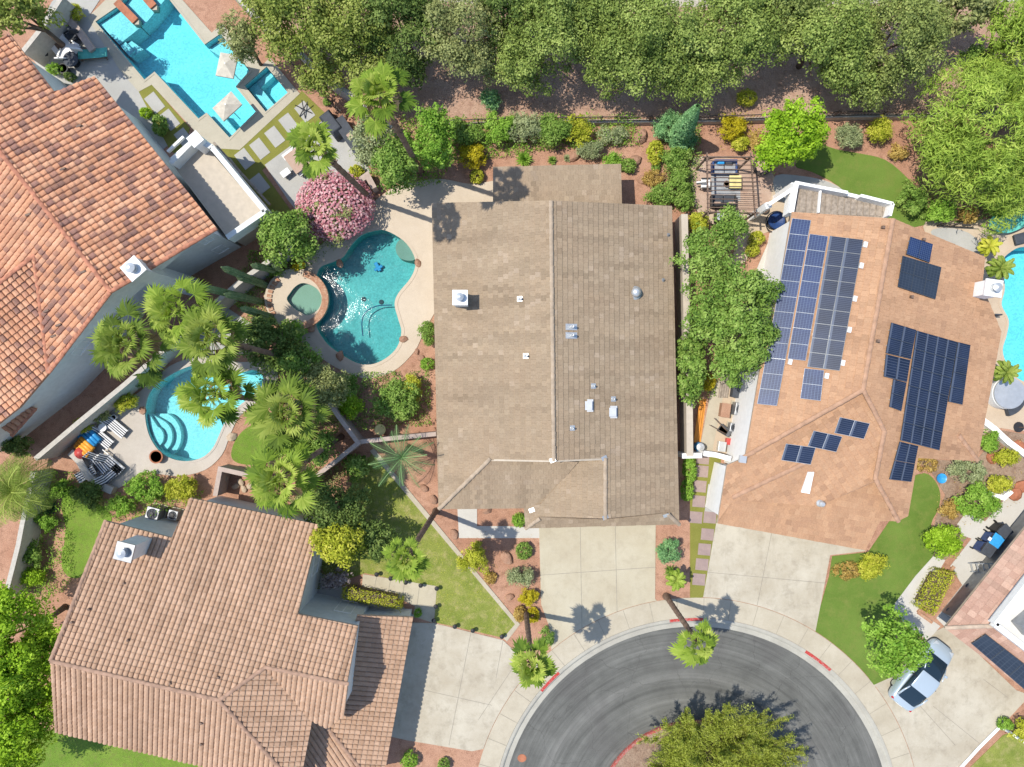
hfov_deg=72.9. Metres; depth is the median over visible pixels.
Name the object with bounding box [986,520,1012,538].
wheelie bin
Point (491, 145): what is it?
ground cover
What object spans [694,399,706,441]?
leaning boards
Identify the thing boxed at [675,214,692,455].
garden wall
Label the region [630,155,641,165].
boulder
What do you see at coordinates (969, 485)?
ground cover
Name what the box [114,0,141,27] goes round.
plank bridge
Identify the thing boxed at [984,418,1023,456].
garden wall
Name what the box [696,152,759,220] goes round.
pergola
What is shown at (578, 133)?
shrub
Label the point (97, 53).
lounge chair
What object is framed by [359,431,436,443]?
garden wall
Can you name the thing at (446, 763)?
shrub
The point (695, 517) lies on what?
stepping slab
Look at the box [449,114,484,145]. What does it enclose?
shrub
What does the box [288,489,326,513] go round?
shrub
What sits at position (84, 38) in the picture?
garden wall
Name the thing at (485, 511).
boulder
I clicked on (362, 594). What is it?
hedge
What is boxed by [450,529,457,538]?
boulder
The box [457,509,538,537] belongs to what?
path
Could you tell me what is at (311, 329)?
boulder
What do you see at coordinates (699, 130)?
ground cover
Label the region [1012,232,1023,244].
covered lounger
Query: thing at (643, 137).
boulder
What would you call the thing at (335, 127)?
covered grill
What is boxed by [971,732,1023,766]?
lawn
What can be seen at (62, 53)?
patio chair
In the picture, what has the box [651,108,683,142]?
shrub
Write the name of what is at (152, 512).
air conditioner
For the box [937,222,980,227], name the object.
rail fence
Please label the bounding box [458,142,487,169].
shrub
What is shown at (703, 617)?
pavement joints
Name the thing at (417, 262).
boulder
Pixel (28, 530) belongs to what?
garden wall
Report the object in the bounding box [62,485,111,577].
lawn
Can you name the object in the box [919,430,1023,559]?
gravel bed
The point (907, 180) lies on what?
ground cover
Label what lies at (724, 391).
board stack
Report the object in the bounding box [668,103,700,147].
cypress tree
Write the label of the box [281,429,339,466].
tree
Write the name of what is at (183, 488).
shrub
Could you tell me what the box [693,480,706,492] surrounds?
stepping slab
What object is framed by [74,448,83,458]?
beach ball
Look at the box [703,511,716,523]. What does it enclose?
stepping slab
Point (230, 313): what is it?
patio
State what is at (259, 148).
paving slab
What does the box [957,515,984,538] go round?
path
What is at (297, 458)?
palm tree
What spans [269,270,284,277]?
shrub
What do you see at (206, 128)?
pool deck
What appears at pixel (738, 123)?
shrub
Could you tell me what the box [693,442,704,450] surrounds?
water barrel
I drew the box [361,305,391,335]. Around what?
pool hose
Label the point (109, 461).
lounge chair
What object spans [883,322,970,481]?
solar array
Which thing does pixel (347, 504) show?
tree
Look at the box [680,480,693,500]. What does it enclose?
shrub
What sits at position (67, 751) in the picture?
lawn
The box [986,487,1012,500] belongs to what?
garden wall
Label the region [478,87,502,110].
shrub
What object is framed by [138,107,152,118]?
shrub
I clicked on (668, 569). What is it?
agave
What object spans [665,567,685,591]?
palm tree
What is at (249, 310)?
cactus
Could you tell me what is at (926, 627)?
path
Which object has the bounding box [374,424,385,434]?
bird bath
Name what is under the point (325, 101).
shrub
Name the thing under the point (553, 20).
tree
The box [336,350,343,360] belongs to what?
boulder
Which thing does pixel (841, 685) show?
kerb
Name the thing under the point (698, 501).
stepping slab
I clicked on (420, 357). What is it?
boulder
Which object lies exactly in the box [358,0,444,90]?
tree
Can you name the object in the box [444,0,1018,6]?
path
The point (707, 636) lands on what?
palm tree
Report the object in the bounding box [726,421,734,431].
air conditioner
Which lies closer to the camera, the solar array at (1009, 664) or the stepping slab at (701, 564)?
the solar array at (1009, 664)
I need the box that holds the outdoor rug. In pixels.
[711,176,739,200]
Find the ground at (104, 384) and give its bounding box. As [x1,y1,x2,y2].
[0,0,1023,766]
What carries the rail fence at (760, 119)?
on the ground at (104, 384)
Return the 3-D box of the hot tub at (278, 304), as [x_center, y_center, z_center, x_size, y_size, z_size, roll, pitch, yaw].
[-13.536,-5.333,44.242,4.039,1.515,3.810,0,90,0]
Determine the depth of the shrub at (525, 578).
43.11 m
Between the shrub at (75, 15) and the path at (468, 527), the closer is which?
the shrub at (75, 15)
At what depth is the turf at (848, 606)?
43.97 m
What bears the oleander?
on the ground at (104, 384)
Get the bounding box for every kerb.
[500,618,892,766]
[610,720,754,766]
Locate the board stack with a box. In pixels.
[718,374,729,397]
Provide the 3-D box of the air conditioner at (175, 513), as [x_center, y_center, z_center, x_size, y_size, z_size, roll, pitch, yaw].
[-21.206,8.222,43.585,0.720,0.770,0.720,15,90,0]
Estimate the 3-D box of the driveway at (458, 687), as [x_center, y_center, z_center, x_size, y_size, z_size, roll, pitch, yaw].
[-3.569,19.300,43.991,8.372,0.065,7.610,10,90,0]
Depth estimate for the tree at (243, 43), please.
39.85 m
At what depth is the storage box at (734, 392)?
43.35 m
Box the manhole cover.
[518,754,525,761]
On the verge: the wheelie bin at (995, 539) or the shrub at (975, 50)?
the shrub at (975, 50)
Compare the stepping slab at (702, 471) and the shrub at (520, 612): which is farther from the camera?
the stepping slab at (702, 471)
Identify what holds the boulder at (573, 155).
on the ground at (104, 384)
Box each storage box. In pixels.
[716,441,726,451]
[718,403,730,417]
[725,438,730,444]
[729,377,741,397]
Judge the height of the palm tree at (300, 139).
14.105 m
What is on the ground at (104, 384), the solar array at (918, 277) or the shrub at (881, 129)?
the shrub at (881, 129)
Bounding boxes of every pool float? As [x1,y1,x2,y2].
[73,436,94,457]
[78,430,101,446]
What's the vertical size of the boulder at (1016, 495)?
0.686 m
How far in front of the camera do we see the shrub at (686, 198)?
42.96 m
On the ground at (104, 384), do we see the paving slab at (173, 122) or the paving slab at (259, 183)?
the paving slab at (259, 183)
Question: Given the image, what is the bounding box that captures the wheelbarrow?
[710,418,731,436]
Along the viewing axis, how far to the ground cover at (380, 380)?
43.78 m
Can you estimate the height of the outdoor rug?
0.010 m
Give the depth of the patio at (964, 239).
43.94 m
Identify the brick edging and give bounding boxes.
[916,565,955,623]
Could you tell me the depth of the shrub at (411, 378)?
42.88 m
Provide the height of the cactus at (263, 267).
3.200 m
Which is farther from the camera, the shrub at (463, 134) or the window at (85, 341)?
the shrub at (463, 134)
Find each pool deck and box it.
[88,0,299,149]
[88,356,277,488]
[264,179,492,377]
[923,218,1023,434]
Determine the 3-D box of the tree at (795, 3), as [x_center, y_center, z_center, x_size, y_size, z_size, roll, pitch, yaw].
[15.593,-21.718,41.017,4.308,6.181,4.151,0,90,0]
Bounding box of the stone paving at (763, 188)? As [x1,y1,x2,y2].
[692,158,772,213]
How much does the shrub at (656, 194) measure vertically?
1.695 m
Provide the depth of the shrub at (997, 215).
43.01 m
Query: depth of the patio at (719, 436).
43.97 m
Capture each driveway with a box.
[391,622,521,750]
[539,525,656,649]
[703,518,864,630]
[874,627,1023,766]
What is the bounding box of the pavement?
[478,598,913,766]
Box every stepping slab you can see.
[689,511,702,523]
[692,495,705,507]
[692,573,705,585]
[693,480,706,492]
[695,558,708,570]
[696,455,708,464]
[696,465,708,477]
[698,543,710,555]
[701,528,713,540]
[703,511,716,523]
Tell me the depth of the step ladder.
43.56 m
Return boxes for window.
[70,341,90,355]
[211,244,229,253]
[311,555,319,576]
[334,599,357,613]
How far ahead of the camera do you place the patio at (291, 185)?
43.95 m
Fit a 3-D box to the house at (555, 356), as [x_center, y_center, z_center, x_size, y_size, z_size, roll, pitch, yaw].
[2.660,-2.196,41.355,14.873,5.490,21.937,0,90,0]
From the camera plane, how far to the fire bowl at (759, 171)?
43.65 m
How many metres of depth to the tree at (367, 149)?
41.22 m
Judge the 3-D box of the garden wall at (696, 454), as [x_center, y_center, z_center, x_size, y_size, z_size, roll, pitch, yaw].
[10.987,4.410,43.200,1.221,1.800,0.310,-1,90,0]
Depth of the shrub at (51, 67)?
43.34 m
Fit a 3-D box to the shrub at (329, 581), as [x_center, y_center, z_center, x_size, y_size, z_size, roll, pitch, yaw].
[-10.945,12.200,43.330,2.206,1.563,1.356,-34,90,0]
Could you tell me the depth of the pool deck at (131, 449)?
43.95 m
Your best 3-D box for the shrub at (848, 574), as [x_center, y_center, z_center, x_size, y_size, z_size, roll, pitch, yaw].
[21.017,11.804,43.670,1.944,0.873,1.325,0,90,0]
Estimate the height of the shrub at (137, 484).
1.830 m
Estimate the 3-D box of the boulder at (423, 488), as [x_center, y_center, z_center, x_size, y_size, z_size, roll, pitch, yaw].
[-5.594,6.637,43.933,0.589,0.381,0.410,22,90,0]
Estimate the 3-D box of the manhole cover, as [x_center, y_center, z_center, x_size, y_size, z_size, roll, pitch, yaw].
[0.635,23.841,44.100,0.571,0.020,0.508,0,90,0]
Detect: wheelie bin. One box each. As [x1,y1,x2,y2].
[970,538,996,557]
[978,529,1004,548]
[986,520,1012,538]
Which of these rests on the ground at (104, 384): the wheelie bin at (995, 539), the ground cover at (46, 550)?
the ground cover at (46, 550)
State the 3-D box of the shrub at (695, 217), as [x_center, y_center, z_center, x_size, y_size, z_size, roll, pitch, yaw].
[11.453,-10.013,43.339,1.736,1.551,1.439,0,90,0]
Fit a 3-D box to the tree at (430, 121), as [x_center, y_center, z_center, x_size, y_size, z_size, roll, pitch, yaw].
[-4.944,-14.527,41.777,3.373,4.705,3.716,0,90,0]
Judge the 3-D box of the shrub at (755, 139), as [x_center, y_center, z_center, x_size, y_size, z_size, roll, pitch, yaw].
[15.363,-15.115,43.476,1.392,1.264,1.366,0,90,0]
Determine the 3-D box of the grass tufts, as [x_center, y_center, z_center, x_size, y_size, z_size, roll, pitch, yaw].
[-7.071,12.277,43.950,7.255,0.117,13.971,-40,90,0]
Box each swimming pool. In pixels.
[93,0,257,140]
[143,361,265,462]
[314,227,417,367]
[999,244,1023,383]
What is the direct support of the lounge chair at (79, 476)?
on the pool deck at (131, 449)
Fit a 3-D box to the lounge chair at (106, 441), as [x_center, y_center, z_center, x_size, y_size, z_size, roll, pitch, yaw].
[-25.968,3.333,43.616,1.840,0.668,0.650,40,90,0]
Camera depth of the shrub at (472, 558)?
42.79 m
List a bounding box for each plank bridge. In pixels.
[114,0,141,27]
[143,0,159,12]
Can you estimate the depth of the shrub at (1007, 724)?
43.47 m
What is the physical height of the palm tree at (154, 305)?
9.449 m
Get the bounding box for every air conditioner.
[145,502,168,520]
[167,506,184,520]
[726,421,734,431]
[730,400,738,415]
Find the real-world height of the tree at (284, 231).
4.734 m
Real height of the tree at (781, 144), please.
6.016 m
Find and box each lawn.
[19,730,201,766]
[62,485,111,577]
[231,423,286,464]
[321,454,514,636]
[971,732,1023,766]
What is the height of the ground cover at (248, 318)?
1.208 m
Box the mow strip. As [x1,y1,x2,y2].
[370,448,519,640]
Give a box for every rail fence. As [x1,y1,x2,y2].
[260,28,340,113]
[449,107,1008,127]
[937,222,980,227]
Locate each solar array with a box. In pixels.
[757,218,867,405]
[781,417,869,464]
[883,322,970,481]
[897,237,940,298]
[971,634,1023,688]
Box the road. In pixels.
[509,627,881,766]
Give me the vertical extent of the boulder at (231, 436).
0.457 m
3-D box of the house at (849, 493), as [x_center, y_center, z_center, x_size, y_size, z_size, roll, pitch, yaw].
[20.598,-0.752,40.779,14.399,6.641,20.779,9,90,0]
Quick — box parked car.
[888,638,953,711]
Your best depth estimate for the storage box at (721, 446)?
43.50 m
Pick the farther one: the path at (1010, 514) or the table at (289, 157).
the path at (1010, 514)
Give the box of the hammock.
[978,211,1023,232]
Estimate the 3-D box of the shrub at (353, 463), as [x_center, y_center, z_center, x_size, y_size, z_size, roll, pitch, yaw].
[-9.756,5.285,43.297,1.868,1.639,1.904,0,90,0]
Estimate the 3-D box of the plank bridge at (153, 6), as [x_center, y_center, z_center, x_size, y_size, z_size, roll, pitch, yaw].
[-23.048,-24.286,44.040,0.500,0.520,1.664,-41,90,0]
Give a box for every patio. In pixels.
[35,0,166,148]
[199,309,252,353]
[265,121,370,211]
[690,156,839,264]
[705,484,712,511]
[712,375,738,454]
[931,228,979,254]
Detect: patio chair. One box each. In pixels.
[54,48,67,59]
[64,28,80,42]
[66,40,82,53]
[696,178,710,189]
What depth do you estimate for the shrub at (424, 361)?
43.45 m
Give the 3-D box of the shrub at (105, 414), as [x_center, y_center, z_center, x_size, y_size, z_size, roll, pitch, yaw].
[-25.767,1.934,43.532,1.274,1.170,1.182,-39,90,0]
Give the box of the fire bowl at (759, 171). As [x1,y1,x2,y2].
[753,158,771,175]
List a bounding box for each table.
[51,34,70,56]
[63,52,80,67]
[98,423,107,431]
[284,148,309,174]
[728,175,740,188]
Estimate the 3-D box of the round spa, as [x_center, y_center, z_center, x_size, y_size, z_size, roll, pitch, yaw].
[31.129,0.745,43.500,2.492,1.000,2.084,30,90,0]
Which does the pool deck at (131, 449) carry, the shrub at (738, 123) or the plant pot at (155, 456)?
the plant pot at (155, 456)
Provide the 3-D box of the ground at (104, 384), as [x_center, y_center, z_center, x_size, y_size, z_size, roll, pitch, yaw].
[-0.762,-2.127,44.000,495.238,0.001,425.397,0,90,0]
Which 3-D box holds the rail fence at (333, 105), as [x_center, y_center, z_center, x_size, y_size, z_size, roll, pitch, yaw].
[-13.109,-19.372,43.375,0.197,1.250,7.100,-44,90,0]
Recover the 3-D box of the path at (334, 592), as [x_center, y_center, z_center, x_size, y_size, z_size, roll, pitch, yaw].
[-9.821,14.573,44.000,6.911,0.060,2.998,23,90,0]
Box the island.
[615,724,739,766]
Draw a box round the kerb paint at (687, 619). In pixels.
[670,618,702,622]
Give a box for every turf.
[139,85,323,213]
[690,457,720,597]
[795,145,928,226]
[816,473,939,684]
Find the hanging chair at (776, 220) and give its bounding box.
[765,211,785,231]
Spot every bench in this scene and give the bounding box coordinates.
[280,167,291,178]
[281,147,292,160]
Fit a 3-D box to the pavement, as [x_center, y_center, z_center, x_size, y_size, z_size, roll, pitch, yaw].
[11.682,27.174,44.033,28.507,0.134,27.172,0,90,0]
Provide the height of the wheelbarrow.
0.603 m
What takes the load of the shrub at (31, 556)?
on the ground at (104, 384)
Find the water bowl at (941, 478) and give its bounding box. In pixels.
[936,473,946,482]
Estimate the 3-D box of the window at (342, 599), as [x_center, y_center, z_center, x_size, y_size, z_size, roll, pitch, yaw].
[-10.224,13.780,42.700,1.107,2.080,0.160,12,90,0]
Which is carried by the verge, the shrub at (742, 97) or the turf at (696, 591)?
the shrub at (742, 97)
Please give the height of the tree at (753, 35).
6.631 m
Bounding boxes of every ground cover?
[18,470,73,596]
[67,472,203,521]
[234,250,341,498]
[283,237,344,275]
[313,460,346,588]
[338,370,431,430]
[364,109,641,188]
[657,113,702,210]
[691,203,736,397]
[717,111,764,150]
[901,174,1013,222]
[937,439,1021,527]
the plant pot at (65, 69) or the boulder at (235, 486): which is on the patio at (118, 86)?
the plant pot at (65, 69)
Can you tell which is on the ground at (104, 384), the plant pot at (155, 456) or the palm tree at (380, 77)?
the palm tree at (380, 77)
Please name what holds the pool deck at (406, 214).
on the ground at (104, 384)
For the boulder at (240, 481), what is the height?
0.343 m
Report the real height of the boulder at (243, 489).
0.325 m
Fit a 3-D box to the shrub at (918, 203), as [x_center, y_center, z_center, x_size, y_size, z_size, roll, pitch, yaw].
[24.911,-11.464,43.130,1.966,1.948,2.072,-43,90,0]
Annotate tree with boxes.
[0,0,67,47]
[0,453,59,526]
[0,579,67,697]
[0,665,63,766]
[86,297,178,390]
[142,273,212,346]
[170,297,278,383]
[172,358,256,429]
[215,8,262,65]
[237,0,363,99]
[239,313,309,371]
[241,368,334,452]
[242,433,344,520]
[256,205,320,270]
[269,341,323,377]
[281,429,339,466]
[285,119,375,200]
[286,358,350,415]
[299,479,374,540]
[306,0,404,105]
[308,520,369,570]
[344,60,424,175]
[347,114,393,169]
[352,519,400,564]
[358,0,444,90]
[368,424,434,487]
[370,133,421,195]
[380,507,439,582]
[402,101,456,171]
[415,0,507,87]
[468,0,531,39]
[486,0,596,98]
[508,608,558,689]
[559,0,628,60]
[571,0,719,106]
[637,701,808,766]
[662,592,718,667]
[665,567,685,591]
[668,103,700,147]
[668,202,785,388]
[675,0,797,113]
[675,330,707,408]
[751,94,830,173]
[763,0,819,44]
[768,0,884,108]
[845,0,956,113]
[859,603,934,680]
[898,28,1023,237]
[927,0,1006,42]
[971,0,1023,68]
[977,235,1002,256]
[985,255,1015,279]
[993,360,1021,384]
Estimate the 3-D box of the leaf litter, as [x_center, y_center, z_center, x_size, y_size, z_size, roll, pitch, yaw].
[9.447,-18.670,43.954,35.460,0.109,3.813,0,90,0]
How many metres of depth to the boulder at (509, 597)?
43.83 m
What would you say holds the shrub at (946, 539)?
on the gravel bed
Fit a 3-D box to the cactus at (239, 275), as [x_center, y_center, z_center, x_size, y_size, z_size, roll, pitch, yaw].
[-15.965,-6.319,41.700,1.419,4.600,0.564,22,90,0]
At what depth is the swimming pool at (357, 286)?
45.15 m
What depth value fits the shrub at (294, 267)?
43.53 m
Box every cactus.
[205,284,264,304]
[221,266,268,288]
[240,306,274,324]
[251,262,282,273]
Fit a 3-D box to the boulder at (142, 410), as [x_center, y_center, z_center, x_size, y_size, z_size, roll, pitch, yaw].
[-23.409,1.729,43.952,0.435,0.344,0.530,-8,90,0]
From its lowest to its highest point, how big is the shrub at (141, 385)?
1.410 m
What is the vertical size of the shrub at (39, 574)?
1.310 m
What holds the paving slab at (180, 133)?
on the turf at (272, 196)
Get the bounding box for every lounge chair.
[74,464,98,482]
[78,47,107,61]
[82,449,109,474]
[84,424,113,449]
[94,450,125,475]
[94,463,123,485]
[97,414,127,438]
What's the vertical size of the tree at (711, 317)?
6.762 m
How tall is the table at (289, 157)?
0.750 m
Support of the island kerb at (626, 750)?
on the road
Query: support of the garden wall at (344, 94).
on the ground at (104, 384)
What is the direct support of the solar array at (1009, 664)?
on the house at (988, 601)
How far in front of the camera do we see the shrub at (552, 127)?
42.51 m
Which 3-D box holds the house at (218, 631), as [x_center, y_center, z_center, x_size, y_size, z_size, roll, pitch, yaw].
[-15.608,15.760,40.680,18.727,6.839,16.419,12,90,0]
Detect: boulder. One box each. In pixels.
[139,406,146,414]
[227,433,236,440]
[231,483,239,488]
[237,478,243,485]
[241,485,246,492]
[306,325,314,331]
[336,113,346,118]
[336,259,342,267]
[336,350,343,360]
[399,336,408,341]
[415,258,420,266]
[417,355,424,360]
[420,484,427,491]
[428,495,436,503]
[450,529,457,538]
[482,509,490,513]
[500,551,512,564]
[505,594,513,600]
[569,151,579,161]
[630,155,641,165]
[631,129,646,143]
[637,175,647,183]
[986,453,996,463]
[1008,488,1021,500]
[1014,480,1023,492]
[1015,440,1023,448]
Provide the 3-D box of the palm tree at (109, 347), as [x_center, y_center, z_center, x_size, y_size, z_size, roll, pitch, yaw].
[-19.816,-1.961,39.050,4.961,10.100,4.328,40,90,0]
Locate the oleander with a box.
[295,169,375,247]
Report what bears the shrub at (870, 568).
on the ground at (104, 384)
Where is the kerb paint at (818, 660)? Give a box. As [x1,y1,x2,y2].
[805,650,830,670]
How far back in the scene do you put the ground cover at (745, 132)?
43.80 m
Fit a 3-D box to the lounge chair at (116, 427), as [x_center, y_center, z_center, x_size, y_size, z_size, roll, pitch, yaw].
[-25.079,2.635,43.616,1.840,0.668,0.650,40,90,0]
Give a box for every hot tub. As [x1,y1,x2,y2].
[243,65,289,113]
[265,269,329,327]
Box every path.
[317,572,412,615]
[362,574,436,621]
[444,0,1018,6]
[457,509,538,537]
[701,380,722,450]
[749,229,774,310]
[773,174,841,202]
[894,556,944,639]
[936,493,1023,625]
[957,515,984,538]
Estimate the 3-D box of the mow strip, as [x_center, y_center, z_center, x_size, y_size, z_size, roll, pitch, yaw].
[-4.573,10.240,43.980,1.398,0.060,14.838,-40,90,0]
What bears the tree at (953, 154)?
on the ground at (104, 384)
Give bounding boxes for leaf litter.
[395,61,935,118]
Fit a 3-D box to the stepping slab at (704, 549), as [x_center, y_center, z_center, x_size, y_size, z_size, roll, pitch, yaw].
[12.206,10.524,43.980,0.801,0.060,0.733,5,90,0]
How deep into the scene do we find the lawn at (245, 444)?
43.97 m
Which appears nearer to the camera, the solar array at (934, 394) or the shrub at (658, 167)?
the solar array at (934, 394)
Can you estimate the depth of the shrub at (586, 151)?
43.11 m
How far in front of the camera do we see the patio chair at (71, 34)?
43.42 m
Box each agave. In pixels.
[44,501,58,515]
[515,149,532,165]
[548,156,556,164]
[563,154,569,161]
[664,565,676,575]
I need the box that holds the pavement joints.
[480,599,908,766]
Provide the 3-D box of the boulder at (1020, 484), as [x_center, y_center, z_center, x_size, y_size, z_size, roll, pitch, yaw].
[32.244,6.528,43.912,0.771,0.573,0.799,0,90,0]
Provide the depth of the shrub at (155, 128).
43.32 m
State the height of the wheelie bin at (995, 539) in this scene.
1.100 m
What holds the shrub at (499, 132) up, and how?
on the ground at (104, 384)
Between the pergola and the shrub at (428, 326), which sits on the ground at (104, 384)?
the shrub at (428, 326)
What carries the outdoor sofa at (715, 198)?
on the stone paving at (763, 188)
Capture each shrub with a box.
[0,435,34,459]
[20,566,46,586]
[22,538,43,569]
[33,512,57,532]
[45,61,62,75]
[50,478,69,498]
[63,72,77,81]
[68,478,103,511]
[70,3,85,22]
[72,417,94,433]
[94,410,111,423]
[105,492,135,516]
[113,391,138,413]
[122,468,166,504]
[136,371,161,388]
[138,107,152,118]
[151,113,168,136]
[163,473,199,503]
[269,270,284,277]
[279,319,307,341]
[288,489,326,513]
[289,260,304,272]
[293,237,318,256]
[320,565,352,589]
[323,98,330,105]
[329,373,359,399]
[338,392,365,421]
[341,453,369,482]
[348,164,364,179]
[368,375,421,422]
[400,749,417,766]
[402,372,422,401]
[414,607,421,617]
[417,320,434,345]
[420,357,434,369]
[437,757,449,766]
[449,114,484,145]
[456,541,489,575]
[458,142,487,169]
[469,169,483,183]
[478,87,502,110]
[483,571,496,584]
[484,109,517,146]
[505,564,534,588]
[508,110,543,142]
[511,512,524,527]
[513,605,525,621]
[516,542,532,560]
[517,586,538,607]
[528,606,539,622]
[538,625,554,646]
[539,111,573,146]
[563,113,593,147]
[576,139,604,160]
[596,123,629,145]
[601,150,623,165]
[621,158,636,173]
[641,169,665,186]
[641,182,678,205]
[646,140,663,165]
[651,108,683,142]
[651,164,660,170]
[655,538,681,564]
[658,146,693,171]
[665,165,693,193]
[669,131,698,151]
[673,189,695,211]
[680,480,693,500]
[682,458,697,482]
[688,212,709,231]
[702,372,715,390]
[716,112,747,141]
[731,134,749,150]
[736,88,757,107]
[744,243,759,256]
[746,130,765,150]
[747,230,765,245]
[830,561,859,580]
[834,122,864,148]
[857,552,890,581]
[865,114,894,143]
[887,142,909,161]
[895,182,928,215]
[916,458,938,472]
[920,522,965,560]
[926,198,957,223]
[937,498,961,520]
[945,460,988,485]
[951,480,1003,523]
[956,38,992,67]
[957,205,979,223]
[980,194,1014,218]
[980,429,999,454]
[986,474,1015,495]
[991,447,1021,467]
[995,716,1014,730]
[1007,716,1023,743]
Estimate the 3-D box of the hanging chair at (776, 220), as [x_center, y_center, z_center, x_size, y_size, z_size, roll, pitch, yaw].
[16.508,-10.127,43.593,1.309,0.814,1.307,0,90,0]
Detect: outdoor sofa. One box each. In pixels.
[710,194,736,206]
[711,159,736,174]
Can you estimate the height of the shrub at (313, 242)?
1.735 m
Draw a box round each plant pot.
[58,63,70,73]
[149,450,162,463]
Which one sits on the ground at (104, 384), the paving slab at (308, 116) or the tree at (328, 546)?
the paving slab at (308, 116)
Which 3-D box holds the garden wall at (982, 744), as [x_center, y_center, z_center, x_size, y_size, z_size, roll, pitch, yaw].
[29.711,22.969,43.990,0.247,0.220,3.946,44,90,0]
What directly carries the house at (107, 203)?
on the ground at (104, 384)
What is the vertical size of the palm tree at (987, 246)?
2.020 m
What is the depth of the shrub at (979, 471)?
43.09 m
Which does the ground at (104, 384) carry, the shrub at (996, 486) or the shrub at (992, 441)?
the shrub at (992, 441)
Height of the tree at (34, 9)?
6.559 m
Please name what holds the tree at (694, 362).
on the ground at (104, 384)
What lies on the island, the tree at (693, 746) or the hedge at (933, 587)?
the tree at (693, 746)
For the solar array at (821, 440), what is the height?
1.157 m
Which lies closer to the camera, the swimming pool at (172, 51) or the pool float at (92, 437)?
the pool float at (92, 437)
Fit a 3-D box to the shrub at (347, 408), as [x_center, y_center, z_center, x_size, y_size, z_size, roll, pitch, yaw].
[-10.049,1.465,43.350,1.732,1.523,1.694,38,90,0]
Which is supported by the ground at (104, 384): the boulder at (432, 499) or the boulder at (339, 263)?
the boulder at (432, 499)
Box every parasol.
[213,92,241,121]
[216,52,239,79]
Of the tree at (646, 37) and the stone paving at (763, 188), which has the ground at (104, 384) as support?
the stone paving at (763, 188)
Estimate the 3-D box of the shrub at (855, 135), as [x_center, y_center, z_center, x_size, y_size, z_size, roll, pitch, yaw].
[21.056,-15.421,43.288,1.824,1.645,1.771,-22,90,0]
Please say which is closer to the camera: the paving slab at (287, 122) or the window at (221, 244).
the window at (221, 244)
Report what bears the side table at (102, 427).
on the pool deck at (131, 449)
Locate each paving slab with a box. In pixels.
[144,91,164,112]
[160,108,179,130]
[174,128,188,145]
[234,148,254,169]
[249,138,269,159]
[250,173,269,193]
[264,126,284,147]
[278,113,296,131]
[294,101,314,121]
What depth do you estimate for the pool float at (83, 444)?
43.28 m
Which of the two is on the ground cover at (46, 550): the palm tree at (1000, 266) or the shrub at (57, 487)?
the shrub at (57, 487)
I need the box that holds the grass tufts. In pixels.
[335,459,511,633]
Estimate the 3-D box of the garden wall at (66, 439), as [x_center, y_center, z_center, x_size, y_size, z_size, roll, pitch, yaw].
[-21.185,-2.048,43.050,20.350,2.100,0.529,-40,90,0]
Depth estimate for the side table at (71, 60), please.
43.34 m
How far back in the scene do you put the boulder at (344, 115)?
43.82 m
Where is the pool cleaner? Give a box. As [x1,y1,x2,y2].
[374,262,382,271]
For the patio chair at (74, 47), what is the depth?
43.50 m
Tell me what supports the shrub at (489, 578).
on the ground at (104, 384)
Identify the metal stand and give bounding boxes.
[295,100,311,117]
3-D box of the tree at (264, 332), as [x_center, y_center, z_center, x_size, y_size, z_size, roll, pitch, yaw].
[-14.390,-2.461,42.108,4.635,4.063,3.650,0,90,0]
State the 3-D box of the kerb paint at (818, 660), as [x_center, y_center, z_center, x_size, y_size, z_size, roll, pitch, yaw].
[19.426,17.584,43.965,2.012,0.018,0.232,37,90,0]
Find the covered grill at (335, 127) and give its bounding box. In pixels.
[319,110,342,141]
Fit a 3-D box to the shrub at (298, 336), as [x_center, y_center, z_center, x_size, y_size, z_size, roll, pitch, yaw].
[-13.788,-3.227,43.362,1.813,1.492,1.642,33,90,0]
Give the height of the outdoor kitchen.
0.980 m
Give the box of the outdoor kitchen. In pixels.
[336,115,365,162]
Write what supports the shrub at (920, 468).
on the gravel bed
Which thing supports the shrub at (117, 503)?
on the ground at (104, 384)
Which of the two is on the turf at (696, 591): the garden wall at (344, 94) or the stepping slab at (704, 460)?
the stepping slab at (704, 460)
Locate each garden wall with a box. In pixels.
[5,468,52,596]
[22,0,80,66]
[34,245,292,460]
[67,18,95,52]
[68,449,117,493]
[213,464,247,495]
[235,0,397,137]
[257,357,363,476]
[359,171,378,192]
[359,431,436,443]
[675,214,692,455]
[678,451,701,458]
[697,450,731,460]
[959,725,1000,766]
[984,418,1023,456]
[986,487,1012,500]
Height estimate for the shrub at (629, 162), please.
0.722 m
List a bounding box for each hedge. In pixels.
[340,582,405,612]
[911,566,957,616]
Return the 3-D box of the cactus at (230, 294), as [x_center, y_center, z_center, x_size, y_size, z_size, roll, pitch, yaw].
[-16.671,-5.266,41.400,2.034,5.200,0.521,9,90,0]
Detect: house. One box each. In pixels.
[0,33,271,451]
[48,496,412,766]
[432,164,680,529]
[705,181,1003,549]
[942,511,1023,685]
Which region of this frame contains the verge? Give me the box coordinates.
[252,0,1023,117]
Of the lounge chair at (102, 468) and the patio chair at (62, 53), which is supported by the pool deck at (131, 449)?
the lounge chair at (102, 468)
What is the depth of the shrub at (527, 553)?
43.38 m
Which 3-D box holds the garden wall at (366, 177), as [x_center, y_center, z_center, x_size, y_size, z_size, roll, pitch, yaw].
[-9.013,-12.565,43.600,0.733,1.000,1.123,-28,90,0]
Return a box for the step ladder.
[968,560,994,571]
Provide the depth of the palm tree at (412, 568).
34.54 m
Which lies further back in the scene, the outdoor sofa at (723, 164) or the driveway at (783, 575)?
the driveway at (783, 575)

